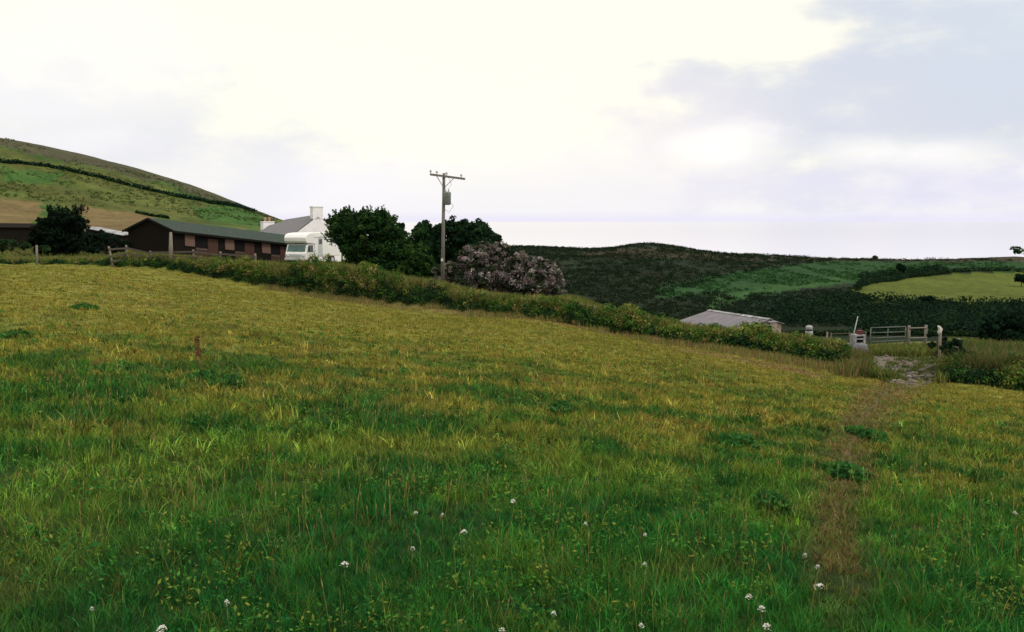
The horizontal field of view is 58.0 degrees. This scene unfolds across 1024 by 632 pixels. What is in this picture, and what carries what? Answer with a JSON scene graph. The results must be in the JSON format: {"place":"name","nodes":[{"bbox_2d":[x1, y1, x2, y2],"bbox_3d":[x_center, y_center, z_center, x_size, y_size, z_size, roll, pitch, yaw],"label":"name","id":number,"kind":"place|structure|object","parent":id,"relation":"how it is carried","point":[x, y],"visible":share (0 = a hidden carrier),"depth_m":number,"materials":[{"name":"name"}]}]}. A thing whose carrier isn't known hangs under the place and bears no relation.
{"place":"outdoors","nodes":[
{"label":"outdoors","id":0,"kind":"place"},
{"bbox_2d":[0,138,1023,631],"bbox_3d":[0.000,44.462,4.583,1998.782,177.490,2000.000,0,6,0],"label":"ground","id":1,"kind":"structure","parent":0,"point":[118,216],"depth_m":12.58,"materials":[{"name":"green plant"}]},
{"bbox_2d":[0,328,32,339],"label":"weed clump","id":2,"kind":"object","parent":1,"relation":"on","point":[13,332],"visible":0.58,"depth_m":16.86,"materials":[{"name":"green plant"}]},
{"bbox_2d":[0,223,37,248],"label":"shed","id":3,"kind":"structure","parent":1,"relation":"on","point":[18,232],"depth_m":93.17,"materials":[{"name":"brown wood"}]},
{"bbox_2d":[0,239,51,257],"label":"bush","id":4,"kind":"object","parent":1,"relation":"on","point":[14,243],"visible":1,"depth_m":79.61,"materials":[{"name":"green plant"}]},
{"bbox_2d":[35,245,37,264],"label":"wooden post","id":5,"kind":"object","parent":1,"relation":"on","point":[36,253],"visible":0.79,"depth_m":73.83,"materials":[{"name":"grey wood"}]},
{"bbox_2d":[0,254,110,265],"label":"grassy bank","id":6,"kind":"structure","parent":1,"relation":"on","point":[83,260],"depth_m":75.17,"materials":[{"name":"green plant"}]},
{"bbox_2d":[27,203,90,255],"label":"tree","id":7,"kind":"object","parent":1,"relation":"on","point":[57,232],"visible":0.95,"depth_m":83.08,"materials":[{"name":"green plant"}]},
{"bbox_2d":[69,302,98,309],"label":"weed clump","id":8,"kind":"object","parent":1,"relation":"on","point":[81,305],"visible":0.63,"depth_m":25.16,"materials":[{"name":"green plant"}]},
{"bbox_2d":[91,607,94,631],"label":"yarrow flower","id":9,"kind":"object","parent":1,"relation":"on","point":[92,618],"visible":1,"depth_m":4.22,"materials":[{"name":"plant"}]},
{"bbox_2d":[81,229,130,254],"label":"bush","id":10,"kind":"object","parent":1,"relation":"on","point":[93,239],"visible":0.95,"depth_m":78.48,"materials":[{"name":"green plant"}]},
{"bbox_2d":[86,227,128,253],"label":"shed","id":11,"kind":"structure","parent":1,"relation":"on","point":[119,234],"depth_m":85.84,"materials":[{"name":"white metal"}]},
{"bbox_2d":[0,157,256,211],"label":"boundary hedge","id":12,"kind":"object","parent":1,"relation":"on","point":[105,177],"visible":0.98,"depth_m":264.90,"materials":[{"name":"green plant"}]},
{"bbox_2d":[0,137,277,225],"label":"hill scrub","id":13,"kind":"object","parent":1,"relation":"on","point":[157,204],"visible":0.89,"depth_m":246.51,"materials":[{"name":"green plant"}]},
{"bbox_2d":[135,210,168,218],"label":"boundary hedge","id":14,"kind":"object","parent":1,"relation":"on","point":[152,214],"visible":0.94,"depth_m":206.01,"materials":[{"name":"green plant"}]},
{"bbox_2d":[112,249,193,273],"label":"bramble tangle","id":15,"kind":"object","parent":1,"relation":"on","point":[183,263],"visible":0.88,"depth_m":71.86,"materials":[{"name":"green plant"}]},
{"bbox_2d":[156,625,166,631],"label":"yarrow flower","id":16,"kind":"object","parent":1,"relation":"on","point":[161,626],"visible":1,"depth_m":4.18,"materials":[{"name":"white plant"}]},
{"bbox_2d":[169,232,172,259],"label":"wooden post","id":17,"kind":"object","parent":1,"relation":"on","point":[170,246],"visible":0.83,"depth_m":71.31,"materials":[{"name":"grey wood"}]},
{"bbox_2d":[108,245,255,266],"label":"rail fence","id":18,"kind":"object","parent":1,"relation":"on","point":[193,252],"visible":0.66,"depth_m":72.05,"materials":[{"name":"brown wood"}]},
{"bbox_2d":[192,335,201,370],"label":"dead stalk","id":19,"kind":"object","parent":1,"relation":"on","point":[198,354],"visible":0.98,"depth_m":13.59,"materials":[{"name":"brown plant"}]},
{"bbox_2d":[182,369,227,382],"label":"weed clump","id":20,"kind":"object","parent":1,"relation":"on","point":[211,375],"visible":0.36,"depth_m":12.87,"materials":[{"name":"green plant"}]},
{"bbox_2d":[122,217,302,263],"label":"stable block","id":21,"kind":"structure","parent":1,"relation":"on","point":[147,234],"depth_m":81.56,"materials":[{"name":"brown wood"}]},
{"bbox_2d":[185,235,194,246],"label":"upper door","id":22,"kind":"structure","parent":21,"relation":"in","point":[189,239],"depth_m":79.42,"materials":[{"name":"wood"}]},
{"bbox_2d":[195,247,207,257],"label":"lower door","id":23,"kind":"structure","parent":21,"relation":"in","point":[196,249],"depth_m":80.87,"materials":[{"name":"wood"}]},
{"bbox_2d":[225,239,234,249],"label":"upper door","id":24,"kind":"structure","parent":21,"relation":"in","point":[229,244],"depth_m":84.15,"materials":[{"name":"wood"}]},
{"bbox_2d":[234,251,244,260],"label":"lower door","id":25,"kind":"structure","parent":21,"relation":"in","point":[236,252],"depth_m":85.42,"materials":[{"name":"wood"}]},
{"bbox_2d":[262,243,270,253],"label":"upper door","id":26,"kind":"structure","parent":21,"relation":"in","point":[266,248],"depth_m":89.12,"materials":[{"name":"wood"}]},
{"bbox_2d":[271,254,279,261],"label":"lower door","id":27,"kind":"structure","parent":21,"relation":"in","point":[273,257],"depth_m":90.48,"materials":[{"name":"wood"}]},
{"bbox_2d":[206,373,244,389],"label":"weed clump","id":28,"kind":"object","parent":1,"relation":"on","point":[230,383],"visible":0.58,"depth_m":12.27,"materials":[{"name":"green plant"}]},
{"bbox_2d":[224,599,229,631],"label":"yarrow flower","id":29,"kind":"object","parent":1,"relation":"on","point":[226,604],"visible":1,"depth_m":4.43,"materials":[{"name":"plant"}]},
{"bbox_2d":[189,251,385,301],"bbox_3d":[-16.724,-3.126,66.888,22.195,3.364,4.280,4,7,31],"label":"hedge","id":30,"kind":"object","parent":1,"relation":"on","point":[326,275],"visible":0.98,"depth_m":64.45,"materials":[{"name":"green plant"}]},
{"bbox_2d":[259,206,340,261],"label":"cottage","id":31,"kind":"structure","parent":1,"relation":"on","point":[314,221],"depth_m":108.70,"materials":[{"name":"white paint"}]},
{"bbox_2d":[284,232,339,262],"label":"horse lorry","id":32,"kind":"object","parent":1,"relation":"on","point":[303,244],"visible":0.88,"depth_m":86.18,"materials":[{"name":"white metal"}]},
{"bbox_2d":[318,236,322,255],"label":"groom door","id":33,"kind":"structure","parent":32,"relation":"in","point":[320,239],"depth_m":87.59,"materials":[{"name":"white metal"}]},
{"bbox_2d":[339,561,348,588],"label":"yarrow flower","id":34,"kind":"object","parent":1,"relation":"on","point":[343,563],"visible":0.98,"depth_m":4.99,"materials":[{"name":"white plant"}]},
{"bbox_2d":[321,205,429,274],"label":"tree","id":35,"kind":"object","parent":1,"relation":"on","point":[367,234],"visible":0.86,"depth_m":78.66,"materials":[{"name":"green plant"}]},
{"bbox_2d":[413,511,416,539],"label":"yarrow flower","id":36,"kind":"object","parent":1,"relation":"on","point":[415,522],"visible":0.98,"depth_m":5.86,"materials":[{"name":"green plant"}]},
{"bbox_2d":[396,248,437,278],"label":"elder bush","id":37,"kind":"object","parent":1,"relation":"on","point":[415,261],"visible":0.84,"depth_m":69.53,"materials":[{"name":"green plant"}]},
{"bbox_2d":[429,169,464,282],"bbox_3d":[-4.131,-5.223,59.762,2.517,8.362,0.611,-2,6,-22],"label":"utility pole","id":38,"kind":"object","parent":1,"relation":"on","point":[446,197],"visible":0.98,"depth_m":59.55,"materials":[{"name":"wood"}]},
{"bbox_2d":[411,215,502,282],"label":"tree","id":39,"kind":"object","parent":1,"relation":"on","point":[461,233],"visible":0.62,"depth_m":90.92,"materials":[{"name":"green plant"}]},
{"bbox_2d":[431,240,566,297],"bbox_3d":[-0.934,-2.749,64.120,9.595,5.064,4.367,0,6,0],"label":"flowering shrub","id":40,"kind":"object","parent":1,"relation":"on","point":[498,266],"visible":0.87,"depth_m":63.26,"materials":[{"name":"grey plant"}]},
{"bbox_2d":[0,263,1023,631],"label":"field grass","id":41,"kind":"structure","parent":1,"relation":"on","point":[796,487],"depth_m":8.23,"materials":[{"name":"green plant"}]},
{"bbox_2d":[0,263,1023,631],"bbox_3d":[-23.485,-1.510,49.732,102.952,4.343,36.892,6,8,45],"label":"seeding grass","id":42,"kind":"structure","parent":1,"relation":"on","point":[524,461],"depth_m":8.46,"materials":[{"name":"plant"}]},
{"bbox_2d":[0,242,1023,383],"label":"rough grass","id":43,"kind":"structure","parent":1,"relation":"on","point":[921,351],"depth_m":42.69,"materials":[{"name":"green plant"}]},
{"bbox_2d":[0,308,1023,631],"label":"herbs","id":44,"kind":"object","parent":1,"relation":"on","point":[702,448],"visible":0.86,"depth_m":6.74,"materials":[{"name":"green plant"}]},
{"bbox_2d":[551,611,555,631],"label":"yarrow flower","id":45,"kind":"object","parent":1,"relation":"on","point":[553,615],"visible":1,"depth_m":4.51,"materials":[{"name":"green plant"}]},
{"bbox_2d":[544,399,582,416],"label":"weed clump","id":46,"kind":"object","parent":1,"relation":"on","point":[557,406],"visible":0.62,"depth_m":12.38,"materials":[{"name":"green plant"}]},
{"bbox_2d":[377,268,853,363],"bbox_3d":[2.940,-0.594,50.322,5.677,3.003,36.852,-5,8,-40],"label":"hedge","id":47,"kind":"object","parent":1,"relation":"on","point":[632,318],"visible":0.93,"depth_m":47.16,"materials":[{"name":"green plant"}]},
{"bbox_2d":[681,309,783,332],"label":"barn","id":48,"kind":"structure","parent":1,"relation":"on","point":[726,319],"depth_m":86.31,"materials":[{"name":"grey metal"}]},
{"bbox_2d":[718,431,767,453],"bbox_3d":[2.826,1.547,11.271,0.616,0.309,1.041,0,6,0],"label":"weed clump","id":49,"kind":"object","parent":1,"relation":"on","point":[740,437],"visible":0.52,"depth_m":11.11,"materials":[{"name":"green plant"}]},
{"bbox_2d":[745,594,750,623],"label":"yarrow flower","id":50,"kind":"object","parent":1,"relation":"on","point":[747,596],"visible":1,"depth_m":4.85,"materials":[{"name":"white plant"}]},
{"bbox_2d":[757,605,764,631],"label":"yarrow flower","id":51,"kind":"object","parent":1,"relation":"on","point":[761,609],"visible":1,"depth_m":4.65,"materials":[{"name":"white plant"}]},
{"bbox_2d":[510,242,1018,326],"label":"heath scrub","id":52,"kind":"object","parent":1,"relation":"on","point":[602,271],"visible":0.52,"depth_m":240.90,"materials":[{"name":"green plant"}]},
{"bbox_2d":[763,622,769,631],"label":"yarrow flower","id":53,"kind":"object","parent":1,"relation":"on","point":[764,626],"visible":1,"depth_m":4.50,"materials":[{"name":"white plant"}]},
{"bbox_2d":[744,487,793,519],"bbox_3d":[2.098,1.527,7.499,0.375,0.273,0.628,0,6,0],"label":"weed clump","id":54,"kind":"object","parent":1,"relation":"on","point":[772,498],"visible":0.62,"depth_m":7.37,"materials":[{"name":"green plant"}]},
{"bbox_2d":[766,321,777,332],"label":"lean to","id":55,"kind":"object","parent":1,"relation":"on","point":[774,323],"visible":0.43,"depth_m":78.49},
{"bbox_2d":[802,553,806,585],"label":"yarrow flower","id":56,"kind":"object","parent":1,"relation":"on","point":[804,566],"visible":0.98,"depth_m":5.38,"materials":[{"name":"green plant"}]},
{"bbox_2d":[816,564,818,603],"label":"yarrow flower","id":57,"kind":"object","parent":1,"relation":"on","point":[816,583],"visible":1,"depth_m":5.21,"materials":[{"name":"plant"}]},
{"bbox_2d":[815,583,824,608],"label":"yarrow flower","id":58,"kind":"object","parent":1,"relation":"on","point":[819,591],"visible":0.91,"depth_m":5.04,"materials":[{"name":"white plant"}]},
{"bbox_2d":[655,261,1014,298],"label":"slope bracken","id":59,"kind":"object","parent":1,"relation":"on","point":[772,279],"visible":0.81,"depth_m":270.46,"materials":[{"name":"green plant"}]},
{"bbox_2d":[830,331,866,343],"bbox_3d":[16.834,1.497,46.276,2.241,1.422,0.097,-2,6,-21],"label":"wire fence","id":60,"kind":"object","parent":1,"relation":"on","point":[849,333],"visible":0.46,"depth_m":46.21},
{"bbox_2d":[853,316,857,349],"bbox_3d":[14.870,1.033,40.003,0.357,2.042,0.078,-5,7,-38],"label":"pole","id":61,"kind":"object","parent":1,"relation":"on","point":[854,332],"visible":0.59,"depth_m":39.90,"materials":[{"name":"white plastic"}]},
{"bbox_2d":[833,342,880,377],"bbox_3d":[13.599,1.689,36.464,1.916,1.504,10.721,2,6,22],"label":"verge growth","id":62,"kind":"object","parent":1,"relation":"on","point":[860,363],"visible":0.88,"depth_m":33.61,"materials":[{"name":"green plant"}]},
{"bbox_2d":[844,424,899,446],"bbox_3d":[5.088,1.712,13.096,0.401,0.306,1.611,0,6,0],"label":"weed clump","id":63,"kind":"object","parent":1,"relation":"on","point":[861,430],"visible":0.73,"depth_m":13.05,"materials":[{"name":"green plant"}]},
{"bbox_2d":[870,326,905,343],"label":"field gate","id":64,"kind":"structure","parent":1,"relation":"on","point":[887,337],"depth_m":47.08,"materials":[{"name":"metal"}]},
{"bbox_2d":[781,328,997,336],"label":"boundary hedge","id":65,"kind":"object","parent":1,"relation":"on","point":[914,332],"visible":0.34,"depth_m":159.31,"materials":[{"name":"green plant"}]},
{"bbox_2d":[767,263,1023,332],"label":"valley scrub","id":66,"kind":"object","parent":1,"relation":"on","point":[954,315],"visible":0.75,"depth_m":195.29,"materials":[{"name":"green plant"}]},
{"bbox_2d":[895,263,906,271],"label":"bush","id":67,"kind":"object","parent":1,"relation":"on","point":[901,267],"visible":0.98,"depth_m":299.13,"materials":[{"name":"green plant"}]},
{"bbox_2d":[907,325,927,344],"bbox_3d":[20.895,1.294,47.610,1.358,1.682,0.211,-3,6,-25],"label":"post and rail","id":68,"kind":"object","parent":1,"relation":"on","point":[909,337],"visible":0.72,"depth_m":47.41,"materials":[{"name":"wood"}]},
{"bbox_2d":[916,296,925,301],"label":"bush","id":69,"kind":"object","parent":1,"relation":"on","point":[921,298],"visible":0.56,"depth_m":218.59,"materials":[{"name":"green plant"}]},
{"bbox_2d":[925,295,935,303],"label":"bush","id":70,"kind":"object","parent":1,"relation":"on","point":[929,298],"visible":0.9,"depth_m":218.55,"materials":[{"name":"green plant"}]},
{"bbox_2d":[851,291,1023,304],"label":"boundary hedge","id":71,"kind":"object","parent":1,"relation":"on","point":[902,298],"visible":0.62,"depth_m":223.28,"materials":[{"name":"green plant"}]},
{"bbox_2d":[852,266,1023,287],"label":"boundary hedge","id":72,"kind":"object","parent":1,"relation":"on","point":[863,283],"visible":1,"depth_m":293.99,"materials":[{"name":"green plant"}]},
{"bbox_2d":[926,321,949,357],"bbox_3d":[17.250,1.301,37.377,1.012,2.248,0.624,2,6,16],"label":"bush","id":73,"kind":"object","parent":1,"relation":"on","point":[933,344],"visible":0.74,"depth_m":37.24,"materials":[{"name":"green plant"}]},
{"bbox_2d":[937,332,941,360],"bbox_3d":[17.045,1.535,36.853,0.118,1.869,0.116,0,6,0],"label":"gatepost","id":74,"kind":"object","parent":1,"relation":"on","point":[939,343],"visible":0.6,"depth_m":36.79,"materials":[{"name":"wood"}]},
{"bbox_2d":[937,326,942,334],"bbox_3d":[17.023,0.570,36.741,0.216,0.396,0.164,-2,6,-20],"label":"sack","id":75,"kind":"object","parent":74,"relation":"on","point":[940,329],"visible":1,"depth_m":36.69,"materials":[{"name":"white plastic"}]},
{"bbox_2d":[939,337,973,356],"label":"bush","id":76,"kind":"object","parent":1,"relation":"on","point":[958,343],"visible":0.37,"depth_m":33.73,"materials":[{"name":"green plant"}]},
{"bbox_2d":[936,350,1023,390],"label":"bramble bank","id":77,"kind":"structure","parent":1,"relation":"on","point":[1009,376],"depth_m":32.12,"materials":[{"name":"green plant"}]},
{"bbox_2d":[940,337,1023,371],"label":"tall growth","id":78,"kind":"object","parent":1,"relation":"on","point":[982,348],"visible":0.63,"depth_m":33.27,"materials":[{"name":"green plant"}]},
{"bbox_2d":[976,307,1023,342],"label":"bush","id":79,"kind":"object","parent":1,"relation":"on","point":[1010,325],"visible":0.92,"depth_m":58.33,"materials":[{"name":"green plant"}]},
{"bbox_2d":[1009,246,1023,253],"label":"tree","id":80,"kind":"object","parent":1,"relation":"on","point":[1015,249],"visible":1,"depth_m":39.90,"materials":[{"name":"green plant"}]},
{"bbox_2d":[1014,273,1023,286],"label":"bush","id":81,"kind":"object","parent":1,"relation":"on","point":[1018,277],"visible":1,"depth_m":269.98,"materials":[{"name":"green plant"}]},
{"bbox_3d":[13.281,1.484,41.370,0.150,1.221,0.150,0,6,0],"label":"wooden stump","id":82,"kind":"object","parent":1,"relation":"on","visible":0},
{"bbox_2d":[805,325,812,334],"bbox_3d":[13.281,0.648,41.284,0.330,0.460,0.330,0,6,0],"label":"plastic drum","id":83,"kind":"object","parent":82,"relation":"on","point":[809,328],"visible":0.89,"depth_m":41.16,"materials":[{"name":"white plastic"}]},
{"bbox_2d":[0,0,1023,221],"label":"sky","id":84,"kind":"structure","parent":0,"point":[546,110],"materials":[{"name":"white"}]},
{"bbox_2d":[255,281,859,377],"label":"hedge foot grass","id":85,"kind":"structure","parent":0,"point":[778,357],"depth_m":42.49,"materials":[{"name":"green plant"}]},
{"bbox_2d":[394,222,1023,258],"bbox_3d":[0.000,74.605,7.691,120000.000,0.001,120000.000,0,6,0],"label":"sea","id":86,"kind":"structure","parent":0,"point":[921,240],"depth_m":4432.65,"materials":[{"name":"grey liquid"}]},
{"bbox_2d":[833,388,891,538],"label":"path","id":87,"kind":"structure","parent":0,"point":[841,484],"depth_m":12.01,"materials":[{"name":"brown soil"}]},
{"bbox_2d":[818,460,875,484],"bbox_3d":[3.539,1.647,9.760,0.535,0.282,0.895,0,6,0],"label":"weed clump","id":88,"kind":"object","parent":87,"relation":"on","point":[840,469],"visible":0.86,"depth_m":9.62,"materials":[{"name":"green plant"}]},
{"bbox_2d":[873,356,932,387],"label":"stony track","id":89,"kind":"structure","parent":0,"point":[892,359],"depth_m":38.89,"materials":[{"name":"grey stone"}]},
{"bbox_2d":[873,355,935,383],"bbox_3d":[15.948,2.081,37.752,3.167,0.898,14.011,3,6,23],"label":"rubble","id":90,"kind":"object","parent":89,"relation":"on","point":[909,373],"visible":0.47,"depth_m":35.62,"materials":[{"name":"stone"}]},
{"bbox_2d":[918,363,935,371],"bbox_3d":[16.694,2.087,37.019,0.160,0.130,2.834,4,6,37],"label":"plank","id":91,"kind":"object","parent":90,"relation":"on","point":[926,367],"visible":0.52,"depth_m":36.95,"materials":[{"name":"brown wood"}]},
{"bbox_3d":[15.122,1.642,40.381,0.760,0.533,0.850,0,6,0],"label":"concrete block","id":92,"kind":"object","parent":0,"visible":0},
{"bbox_2d":[849,343,866,347],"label":"slab","id":93,"kind":"structure","parent":92,"relation":"on","point":[859,345],"depth_m":40.05,"materials":[{"name":"grey concrete"}]},
{"bbox_2d":[850,334,865,343],"bbox_3d":[15.091,0.999,40.315,0.500,0.400,0.420,-1,6,-9],"label":"crate","id":94,"kind":"object","parent":93,"relation":"on","point":[859,339],"visible":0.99,"depth_m":40.16,"materials":[{"name":"white plastic"}]},
{"bbox_2d":[856,328,862,334],"bbox_3d":[15.171,0.662,40.280,0.220,0.278,0.220,0,6,0],"label":"fuel can","id":95,"kind":"object","parent":94,"relation":"on","point":[859,332],"visible":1,"depth_m":40.18,"materials":[{"name":"red paint"}]}
]}

